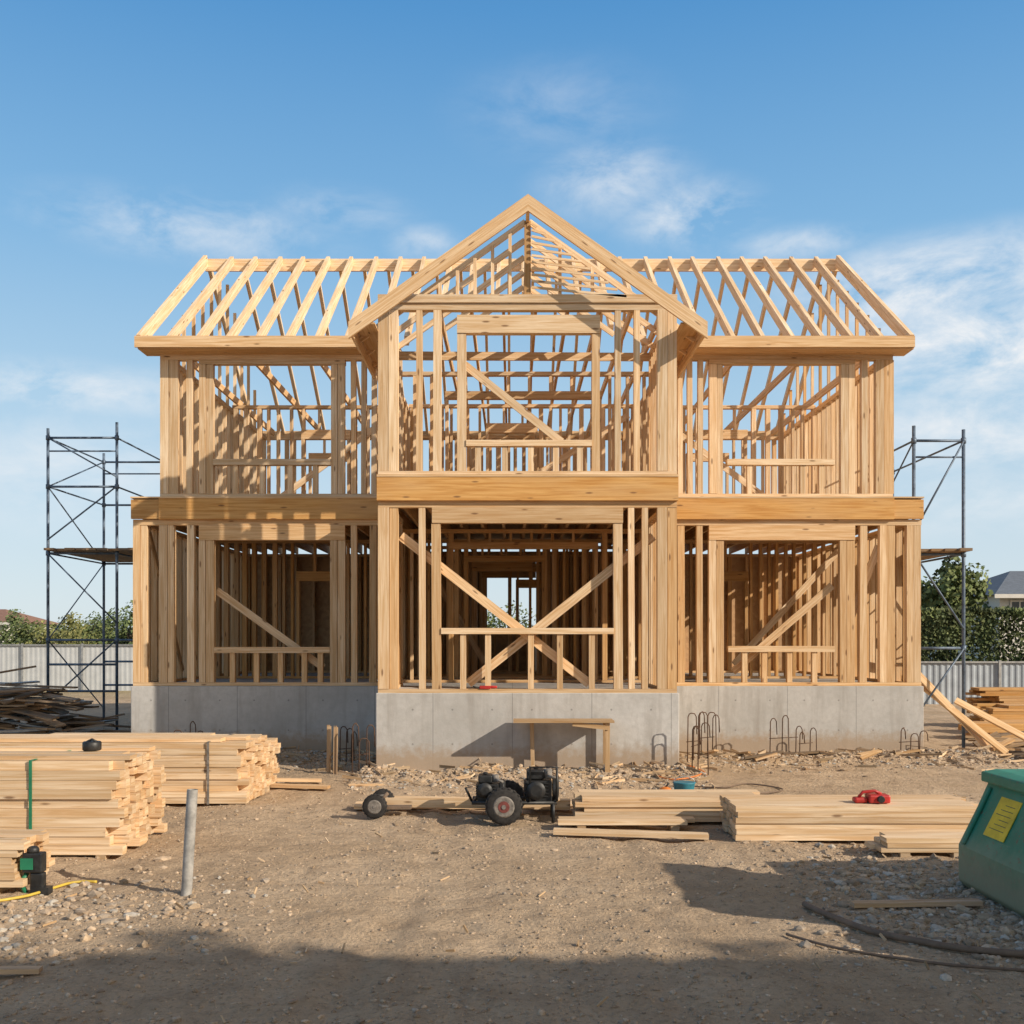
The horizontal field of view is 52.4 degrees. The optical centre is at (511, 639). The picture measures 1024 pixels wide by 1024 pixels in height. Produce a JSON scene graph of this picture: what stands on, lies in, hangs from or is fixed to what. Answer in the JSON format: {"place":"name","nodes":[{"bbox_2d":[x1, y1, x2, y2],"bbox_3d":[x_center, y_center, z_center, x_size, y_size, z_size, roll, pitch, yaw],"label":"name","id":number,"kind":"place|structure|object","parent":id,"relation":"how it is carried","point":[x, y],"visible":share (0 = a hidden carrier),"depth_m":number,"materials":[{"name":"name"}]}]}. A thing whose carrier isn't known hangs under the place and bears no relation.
{"place":"outdoors","nodes":[
{"label":"outdoors","id":0,"kind":"place"},
{"bbox_2d":[0,691,1023,1023],"bbox_3d":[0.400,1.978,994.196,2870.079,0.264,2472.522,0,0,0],"label":"ground","id":1,"kind":"structure","parent":0,"point":[478,903],"depth_m":7.59,"materials":[{"name":"brown soil"}]},
{"bbox_2d":[0,609,27,643],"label":"tree","id":2,"kind":"object","parent":1,"relation":"on","point":[12,619],"visible":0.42,"depth_m":65.71,"materials":[{"name":"green plant"}]},
{"bbox_2d":[0,966,42,973],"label":"wooden plank","id":3,"kind":"object","parent":1,"relation":"on","point":[21,969],"visible":1,"depth_m":6.36,"materials":[{"name":"brown wood"}]},
{"bbox_2d":[0,829,54,893],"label":"lumber stack","id":4,"kind":"object","parent":1,"relation":"on","point":[15,844],"visible":0.64,"depth_m":8.42,"materials":[{"name":"beige wood"}]},
{"bbox_2d":[0,609,57,643],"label":"house","id":5,"kind":"structure","parent":1,"relation":"on","point":[3,613],"depth_m":75.63,"materials":[{"name":"ceramic"}]},
{"bbox_2d":[7,617,64,643],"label":"tree","id":6,"kind":"object","parent":1,"relation":"on","point":[21,632],"visible":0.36,"depth_m":59.78,"materials":[{"name":"green plant"}]},
{"bbox_2d":[20,846,52,895],"bbox_3d":[-3.880,1.874,8.450,0.260,0.400,0.116,0,0,0],"label":"nail gun","id":7,"kind":"object","parent":1,"relation":"on","point":[33,861],"visible":0.97,"depth_m":8.41,"materials":[{"name":"black plastic"}]},
{"bbox_2d":[0,880,96,901],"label":"hose","id":8,"kind":"object","parent":1,"relation":"on","point":[39,892],"visible":0.93,"depth_m":8.39,"materials":[{"name":"yellow rubber"}]},
{"bbox_2d":[25,611,97,643],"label":"tree","id":9,"kind":"object","parent":1,"relation":"on","point":[70,620],"visible":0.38,"depth_m":51.47,"materials":[{"name":"green plant"}]},
{"bbox_2d":[0,665,130,733],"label":"scrap heap","id":10,"kind":"object","parent":1,"relation":"on","point":[17,701],"visible":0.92,"depth_m":21.50,"materials":[{"name":"brown wood"}]},
{"bbox_2d":[0,643,132,690],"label":"fence","id":11,"kind":"object","parent":1,"relation":"on","point":[16,656],"visible":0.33,"depth_m":42.00,"materials":[{"name":"metal"}]},
{"bbox_2d":[51,618,112,643],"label":"tree","id":12,"kind":"object","parent":1,"relation":"on","point":[99,625],"visible":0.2,"depth_m":55.66,"materials":[{"name":"green plant"}]},
{"bbox_2d":[0,746,166,859],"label":"lumber stack","id":13,"kind":"object","parent":1,"relation":"on","point":[105,802],"visible":0.95,"depth_m":9.76,"materials":[{"name":"beige wood"}]},
{"bbox_2d":[82,738,101,750],"bbox_3d":[-4.180,1.037,10.350,0.178,0.122,0.178,0,0,0],"label":"tape reel","id":14,"kind":"object","parent":13,"relation":"on","point":[91,744],"visible":1,"depth_m":10.28,"materials":[{"name":"black plastic"}]},
{"bbox_2d":[70,610,126,643],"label":"tree","id":15,"kind":"object","parent":1,"relation":"on","point":[100,617],"visible":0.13,"depth_m":62.09,"materials":[{"name":"green plant"}]},
{"bbox_2d":[44,422,159,729],"bbox_3d":[-9.419,-1.414,24.953,2.199,6.964,3.695,0,0,0],"label":"scaffold","id":16,"kind":"object","parent":1,"relation":"on","point":[104,555],"visible":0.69,"depth_m":23.38,"materials":[{"name":"metal"}]},
{"bbox_2d":[84,600,132,643],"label":"tree","id":17,"kind":"object","parent":1,"relation":"on","point":[126,621],"visible":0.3,"depth_m":57.61,"materials":[{"name":"green plant"}]},
{"bbox_2d":[112,627,132,643],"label":"tree","id":18,"kind":"object","parent":1,"relation":"on","point":[123,636],"visible":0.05,"depth_m":58.75,"materials":[{"name":"green plant"}]},
{"bbox_2d":[0,733,270,804],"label":"lumber stack","id":19,"kind":"object","parent":1,"relation":"on","point":[214,768],"visible":0.59,"depth_m":12.81,"materials":[{"name":"beige wood"}]},
{"bbox_2d":[174,721,202,732],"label":"rebar cluster","id":20,"kind":"object","parent":1,"relation":"on","point":[190,728],"visible":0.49,"depth_m":18.17,"materials":[{"name":"brown metal"}]},
{"bbox_2d":[181,789,197,895],"bbox_3d":[-2.598,1.649,8.370,0.135,0.895,0.085,0,0,-24],"label":"standing pipe","id":21,"kind":"object","parent":1,"relation":"on","point":[189,842],"visible":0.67,"depth_m":8.34,"materials":[{"name":"white plastic"}]},
{"bbox_2d":[265,738,280,785],"bbox_3d":[-5.850,1.736,14.380,5.178,0.707,0.658,0,0,0],"label":"lumber stack","id":22,"kind":"object","parent":1,"relation":"on","point":[275,746],"visible":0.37,"depth_m":14.33,"materials":[{"name":"beige wood"}]},
{"bbox_2d":[275,778,321,781],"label":"wooden plank","id":23,"kind":"object","parent":1,"relation":"on","point":[299,780],"visible":0.64,"depth_m":14.65,"materials":[{"name":"beige wood"}]},
{"bbox_2d":[270,783,329,788],"bbox_3d":[-2.900,2.003,14.250,0.807,0.050,0.140,0,0,7],"label":"wooden plank","id":24,"kind":"object","parent":1,"relation":"on","point":[302,786],"visible":0.93,"depth_m":14.20,"materials":[{"name":"beige wood"}]},
{"bbox_2d":[326,725,330,772],"bbox_3d":[-2.835,1.734,16.100,0.070,0.840,0.050,0,0,0],"label":"wooden stake","id":25,"kind":"object","parent":1,"relation":"on","point":[328,767],"visible":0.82,"depth_m":16.07,"materials":[{"name":"brown wood"}]},
{"bbox_2d":[333,726,337,773],"bbox_3d":[-2.715,1.741,16.000,0.070,0.840,0.050,0,0,0],"label":"wooden stake","id":26,"kind":"object","parent":1,"relation":"on","point":[335,754],"visible":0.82,"depth_m":15.97,"materials":[{"name":"brown wood"}]},
{"bbox_2d":[339,726,357,762],"bbox_3d":[-2.701,1.782,17.188,0.319,0.723,0.153,0,0,0],"label":"rebar cluster","id":27,"kind":"object","parent":1,"relation":"on","point":[346,748],"visible":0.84,"depth_m":17.21,"materials":[{"name":"brown metal"}]},
{"bbox_2d":[352,723,375,775],"bbox_3d":[-2.264,1.703,15.870,0.364,0.897,0.124,0,0,-8],"label":"rebar cluster","id":28,"kind":"object","parent":1,"relation":"on","point":[359,754],"visible":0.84,"depth_m":15.83,"materials":[{"name":"brown metal"}]},
{"bbox_2d":[362,788,411,818],"bbox_3d":[-1.441,1.898,12.106,0.541,0.296,0.524,0,0,0],"label":"dolly","id":29,"kind":"object","parent":1,"relation":"on","point":[375,806],"visible":1,"depth_m":11.86,"materials":[{"name":"rubber"}]},
{"bbox_2d":[354,801,481,808],"bbox_3d":[-0.650,2.005,12.650,2.502,0.056,0.300,0,0,-2],"label":"wooden plank","id":30,"kind":"object","parent":1,"relation":"on","point":[358,804],"visible":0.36,"depth_m":12.49,"materials":[{"name":"beige wood"}]},
{"bbox_2d":[385,796,569,809],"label":"timber beam","id":31,"kind":"structure","parent":1,"relation":"on","point":[446,802],"depth_m":12.21,"materials":[{"name":"beige wood"}]},
{"bbox_2d":[487,610,515,627],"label":"tree","id":32,"kind":"object","parent":1,"relation":"on","point":[489,621],"visible":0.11,"depth_m":59.45,"materials":[{"name":"green plant"}]},
{"bbox_2d":[487,600,533,627],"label":"tree","id":33,"kind":"object","parent":1,"relation":"on","point":[522,611],"visible":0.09,"depth_m":59.35,"materials":[{"name":"green plant"}]},
{"bbox_2d":[465,766,558,825],"bbox_3d":[-0.003,1.722,11.745,1.060,0.631,0.738,0,0,0],"label":"engine cart","id":34,"kind":"object","parent":1,"relation":"on","point":[503,801],"visible":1,"depth_m":11.57,"materials":[{"name":"metal"}]},
{"bbox_2d":[0,840,1023,985],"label":"broken stone","id":35,"kind":"object","parent":1,"relation":"on","point":[1001,934],"visible":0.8,"depth_m":7.80,"materials":[{"name":"grey gravel"}]},
{"bbox_2d":[503,610,535,627],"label":"tree","id":36,"kind":"object","parent":1,"relation":"on","point":[525,624],"visible":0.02,"depth_m":59.82,"materials":[{"name":"green plant"}]},
{"bbox_2d":[21,745,1023,1023],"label":"wood offcuts","id":37,"kind":"object","parent":1,"relation":"on","point":[663,773],"visible":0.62,"depth_m":15.62,"materials":[{"name":"beige wood"}]},
{"bbox_2d":[130,194,923,770],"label":"house","id":38,"kind":"structure","parent":1,"relation":"on","point":[648,634],"depth_m":18.48,"materials":[{"name":"wood"}]},
{"bbox_2d":[473,686,496,688],"bbox_3d":[-0.418,0.727,16.015,0.377,0.051,0.083,0,0,-5],"label":"nail gun","id":39,"kind":"object","parent":38,"relation":"on","point":[485,687],"visible":1,"depth_m":15.98,"materials":[{"name":"red paint"}]},
{"bbox_2d":[513,718,614,771],"bbox_3d":[0.770,1.613,15.660,1.500,0.826,0.480,0,0,0],"label":"work bench","id":40,"kind":"object","parent":1,"relation":"on","point":[582,722],"visible":0.87,"depth_m":15.46,"materials":[{"name":"brown wood"}]},
{"bbox_2d":[557,816,694,830],"bbox_3d":[1.237,1.996,11.259,1.489,0.122,0.311,0,0,0],"label":"lumber stack","id":41,"kind":"object","parent":1,"relation":"on","point":[672,823],"visible":0.88,"depth_m":11.15,"materials":[{"name":"beige wood"}]},
{"bbox_2d":[553,828,708,839],"bbox_3d":[1.215,1.986,10.675,1.578,0.071,0.140,0,0,5],"label":"wooden plank","id":42,"kind":"object","parent":1,"relation":"on","point":[631,833],"visible":1,"depth_m":10.63,"materials":[{"name":"beige wood"}]},
{"bbox_2d":[277,747,1023,795],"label":"rubble","id":43,"kind":"object","parent":1,"relation":"on","point":[620,771],"visible":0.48,"depth_m":15.77,"materials":[{"name":"stone"}]},
{"bbox_2d":[660,782,670,788],"bbox_3d":[2.020,1.963,13.700,0.199,0.178,0.199,0,0,0],"label":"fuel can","id":44,"kind":"object","parent":1,"relation":"on","point":[666,787],"visible":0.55,"depth_m":13.68,"materials":[{"name":"orange plastic"}]},
{"bbox_2d":[572,789,759,821],"bbox_3d":[1.768,1.915,11.794,2.145,0.352,0.618,0,0,0],"label":"lumber stack","id":45,"kind":"object","parent":1,"relation":"on","point":[701,805],"visible":0.59,"depth_m":11.51,"materials":[{"name":"beige wood"}]},
{"bbox_2d":[658,765,706,779],"bbox_3d":[2.566,1.950,15.234,0.530,0.119,1.046,0,0,41],"label":"cable","id":46,"kind":"object","parent":1,"relation":"on","point":[684,778],"visible":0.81,"depth_m":14.92,"materials":[{"name":"orange plastic"}]},
{"bbox_2d":[673,776,695,788],"bbox_3d":[2.300,1.943,13.900,0.309,0.246,0.309,0,0,0],"label":"pail","id":47,"kind":"object","parent":1,"relation":"on","point":[682,784],"visible":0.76,"depth_m":13.81,"materials":[{"name":"blue plastic"}]},
{"bbox_2d":[687,711,704,761],"bbox_3d":[3.053,1.634,17.210,0.378,0.905,0.110,0,0,-19],"label":"rebar cluster","id":48,"kind":"object","parent":1,"relation":"on","point":[693,733],"visible":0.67,"depth_m":17.20,"materials":[{"name":"brown metal"}]},
{"bbox_2d":[691,712,708,774],"bbox_3d":[2.819,1.550,15.648,0.257,0.954,0.123,0,0,30],"label":"rebar cluster","id":49,"kind":"object","parent":1,"relation":"on","point":[699,738],"visible":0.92,"depth_m":15.63,"materials":[{"name":"brown metal"}]},
{"bbox_2d":[701,712,719,754],"bbox_3d":[3.419,1.650,17.877,0.352,0.838,0.102,0,0,-7],"label":"rebar cluster","id":50,"kind":"object","parent":1,"relation":"on","point":[712,731],"visible":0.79,"depth_m":17.88,"materials":[{"name":"brown metal"}]},
{"bbox_2d":[703,749,718,753],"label":"wooden plank","id":51,"kind":"object","parent":1,"relation":"on","point":[712,751],"visible":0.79,"depth_m":17.53,"materials":[{"name":"brown wood"}]},
{"bbox_2d":[658,783,783,793],"bbox_3d":[2.851,2.031,14.195,1.717,0.046,0.830,0,0,0],"label":"hose","id":52,"kind":"object","parent":1,"relation":"on","point":[742,784],"visible":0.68,"depth_m":14.36,"materials":[{"name":"rubber"}]},
{"bbox_2d":[736,751,750,754],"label":"wooden plank","id":53,"kind":"object","parent":1,"relation":"on","point":[746,752],"visible":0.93,"depth_m":17.63,"materials":[{"name":"brown wood"}]},
{"bbox_2d":[744,750,783,758],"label":"wooden plank","id":54,"kind":"object","parent":1,"relation":"on","point":[760,755],"visible":1,"depth_m":17.15,"materials":[{"name":"brown wood"}]},
{"bbox_2d":[754,752,777,760],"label":"wooden plank","id":55,"kind":"object","parent":1,"relation":"on","point":[763,757],"visible":1,"depth_m":17.08,"materials":[{"name":"brown wood"}]},
{"bbox_2d":[769,715,802,751],"bbox_3d":[4.713,1.686,17.882,0.566,0.794,0.163,0,0,10],"label":"rebar cluster","id":56,"kind":"object","parent":1,"relation":"on","point":[782,737],"visible":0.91,"depth_m":17.91,"materials":[{"name":"brown metal"}]},
{"bbox_2d":[782,751,819,754],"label":"wooden plank","id":57,"kind":"object","parent":1,"relation":"on","point":[804,752],"visible":0.79,"depth_m":17.76,"materials":[{"name":"brown wood"}]},
{"bbox_2d":[799,727,816,751],"bbox_3d":[5.168,1.840,18.128,0.362,0.631,0.062,0,0,-14],"label":"rebar cluster","id":58,"kind":"object","parent":1,"relation":"on","point":[810,739],"visible":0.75,"depth_m":18.15,"materials":[{"name":"brown metal"}]},
{"bbox_2d":[809,753,848,756],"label":"wooden plank","id":59,"kind":"object","parent":1,"relation":"on","point":[845,754],"visible":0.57,"depth_m":17.66,"materials":[{"name":"brown wood"}]},
{"bbox_2d":[720,795,977,840],"bbox_3d":[3.526,1.893,10.900,2.548,0.425,0.811,0,0,0],"label":"lumber stack","id":60,"kind":"object","parent":1,"relation":"on","point":[795,817],"visible":0.85,"depth_m":10.51,"materials":[{"name":"beige wood"}]},
{"bbox_2d":[852,789,890,802],"bbox_3d":[3.699,1.606,10.707,0.357,0.133,0.193,0,0,0],"label":"power saw","id":61,"kind":"object","parent":60,"relation":"on","point":[874,796],"visible":1,"depth_m":10.67,"materials":[{"name":"red paint"}]},
{"bbox_2d":[859,751,877,759],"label":"wooden plank","id":62,"kind":"object","parent":1,"relation":"on","point":[868,755],"visible":1,"depth_m":17.42,"materials":[{"name":"brown wood"}]},
{"bbox_2d":[857,749,881,755],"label":"wooden plank","id":63,"kind":"object","parent":1,"relation":"on","point":[868,752],"visible":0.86,"depth_m":17.76,"materials":[{"name":"brown wood"}]},
{"bbox_2d":[878,750,901,756],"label":"wooden plank","id":64,"kind":"object","parent":1,"relation":"on","point":[889,753],"visible":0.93,"depth_m":17.70,"materials":[{"name":"brown wood"}]},
{"bbox_2d":[786,933,1023,971],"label":"cable","id":65,"kind":"object","parent":1,"relation":"on","point":[912,959],"visible":0.99,"depth_m":6.58,"materials":[{"name":"black rubber"}]},
{"bbox_2d":[893,749,919,754],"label":"wooden plank","id":66,"kind":"object","parent":1,"relation":"on","point":[912,751],"visible":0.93,"depth_m":17.83,"materials":[{"name":"brown wood"}]},
{"bbox_2d":[802,901,1023,957],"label":"hose","id":67,"kind":"object","parent":1,"relation":"on","point":[928,942],"visible":0.99,"depth_m":6.94,"materials":[{"name":"black rubber"}]},
{"bbox_2d":[899,727,927,753],"bbox_3d":[6.977,1.796,18.056,0.484,0.566,0.142,0,0,0],"label":"rebar cluster","id":68,"kind":"object","parent":1,"relation":"on","point":[918,741],"visible":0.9,"depth_m":18.03,"materials":[{"name":"brown metal"}]},
{"bbox_2d":[865,832,963,857],"bbox_3d":[3.929,1.968,9.930,1.006,0.212,0.357,0,0,0],"label":"lumber stack","id":69,"kind":"object","parent":1,"relation":"on","point":[903,844],"visible":0.65,"depth_m":9.76,"materials":[{"name":"beige wood"}]},
{"bbox_2d":[850,898,982,907],"bbox_3d":[3.100,2.018,7.975,1.001,0.039,0.090,0,0,-3],"label":"wooden plank","id":70,"kind":"object","parent":1,"relation":"on","point":[912,903],"visible":1,"depth_m":7.94,"materials":[{"name":"brown wood"}]},
{"bbox_2d":[867,425,972,747],"bbox_3d":[7.815,-0.959,20.774,1.068,6.072,4.052,0,0,0],"label":"scaffold","id":71,"kind":"object","parent":1,"relation":"on","point":[926,554],"visible":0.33,"depth_m":19.02,"materials":[{"name":"metal"}]},
{"bbox_2d":[901,753,941,755],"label":"wooden plank","id":72,"kind":"object","parent":1,"relation":"on","point":[931,754],"visible":1,"depth_m":17.38,"materials":[{"name":"brown wood"}]},
{"bbox_2d":[921,623,936,659],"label":"tree","id":73,"kind":"object","parent":1,"relation":"on","point":[927,644],"visible":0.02,"depth_m":40.81,"materials":[{"name":"green plant"}]},
{"bbox_2d":[921,673,992,746],"bbox_3d":[8.025,1.275,18.950,1.438,1.535,0.114,0,0,31],"label":"wooden plank","id":74,"kind":"object","parent":1,"relation":"on","point":[938,695],"visible":0.5,"depth_m":19.00,"materials":[{"name":"brown wood"}]},
{"bbox_2d":[921,556,993,660],"bbox_3d":[15.799,-0.507,38.117,2.656,5.319,3.185,0,0,-25],"label":"tree","id":75,"kind":"object","parent":1,"relation":"on","point":[948,583],"visible":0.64,"depth_m":37.28,"materials":[{"name":"green plant"}]},
{"bbox_2d":[921,683,1008,753],"bbox_3d":[8.150,1.400,18.850,1.571,1.289,0.126,0,0,37],"label":"wooden plank","id":76,"kind":"object","parent":1,"relation":"on","point":[980,732],"visible":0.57,"depth_m":18.70,"materials":[{"name":"brown wood"}]},
{"bbox_2d":[921,605,1023,660],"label":"hedge","id":77,"kind":"object","parent":1,"relation":"on","point":[991,615],"visible":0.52,"depth_m":34.93,"materials":[{"name":"green plant"}]},
{"bbox_2d":[921,660,1023,703],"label":"fence","id":78,"kind":"object","parent":1,"relation":"on","point":[999,673],"visible":0.48,"depth_m":33.00,"materials":[{"name":"grey metal"}]},
{"bbox_2d":[928,571,1023,660],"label":"house","id":79,"kind":"structure","parent":1,"relation":"on","point":[1007,588],"depth_m":45.65,"materials":[{"name":"tile"}]},
{"bbox_2d":[1010,600,1023,619],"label":"window","id":80,"kind":"structure","parent":79,"relation":"in","point":[1013,603],"depth_m":44.98,"materials":[{"name":"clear glass"}]},
{"bbox_2d":[976,602,995,656],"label":"tree","id":81,"kind":"object","parent":1,"relation":"on","point":[986,606],"visible":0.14,"depth_m":45.91,"materials":[{"name":"green plant"}]},
{"bbox_2d":[973,731,1001,746],"bbox_3d":[9.121,1.911,19.967,0.616,0.295,0.124,0,0,-20],"label":"wooden plank","id":82,"kind":"object","parent":1,"relation":"on","point":[976,743],"visible":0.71,"depth_m":20.00,"materials":[{"name":"brown wood"}]},
{"bbox_2d":[965,736,1017,739],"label":"wooden plank","id":83,"kind":"object","parent":82,"relation":"on","point":[1000,738],"visible":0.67,"depth_m":19.89,"materials":[{"name":"brown wood"}]},
{"bbox_2d":[954,697,1023,740],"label":"wooden plank","id":84,"kind":"object","parent":1,"relation":"on","point":[990,718],"visible":1,"depth_m":18.74,"materials":[{"name":"brown wood"}]},
{"bbox_2d":[958,721,1023,737],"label":"lumber stack","id":85,"kind":"object","parent":1,"relation":"on","point":[988,727],"visible":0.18,"depth_m":21.21,"materials":[{"name":"brown wood"}]},
{"bbox_2d":[959,769,1023,916],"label":"dumpster","id":86,"kind":"object","parent":1,"relation":"on","point":[991,854],"visible":1,"depth_m":8.21,"materials":[{"name":"green paint"}]},
{"bbox_2d":[965,687,1023,716],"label":"lumber stack","id":87,"kind":"object","parent":1,"relation":"on","point":[1001,694],"visible":0.42,"depth_m":24.01,"materials":[{"name":"brown wood"}]},
{"bbox_2d":[968,703,1023,720],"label":"lumber stack","id":88,"kind":"object","parent":1,"relation":"on","point":[1007,711],"visible":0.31,"depth_m":22.31,"materials":[{"name":"brown wood"}]},
{"bbox_2d":[989,738,1014,751],"bbox_3d":[8.787,1.909,18.770,0.995,0.233,0.108,0,0,-38],"label":"wooden plank","id":89,"kind":"object","parent":1,"relation":"on","point":[1007,741],"visible":0.36,"depth_m":18.88,"materials":[{"name":"brown wood"}]},
{"bbox_2d":[989,747,1020,750],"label":"wooden plank","id":90,"kind":"object","parent":1,"relation":"on","point":[1017,749],"visible":0.57,"depth_m":18.56,"materials":[{"name":"brown wood"}]},
{"bbox_2d":[995,742,1023,750],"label":"wooden plank","id":91,"kind":"object","parent":1,"relation":"on","point":[1015,745],"visible":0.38,"depth_m":18.85,"materials":[{"name":"brown wood"}]},
{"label":"wooden plank","id":92,"kind":"object","parent":1,"relation":"on","visible":0},
{"bbox_2d":[999,731,1023,735],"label":"wooden plank","id":93,"kind":"object","parent":92,"relation":"on","point":[1004,734],"visible":0.36,"depth_m":20.46,"materials":[{"name":"brown wood"}]},
{"bbox_2d":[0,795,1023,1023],"bbox_3d":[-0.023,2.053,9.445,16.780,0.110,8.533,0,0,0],"label":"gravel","id":94,"kind":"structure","parent":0,"point":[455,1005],"depth_m":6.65,"materials":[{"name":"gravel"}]},
{"bbox_2d":[0,0,1023,631],"label":"sky","id":95,"kind":"structure","parent":0,"point":[141,140],"materials":[{"name":"blue"}]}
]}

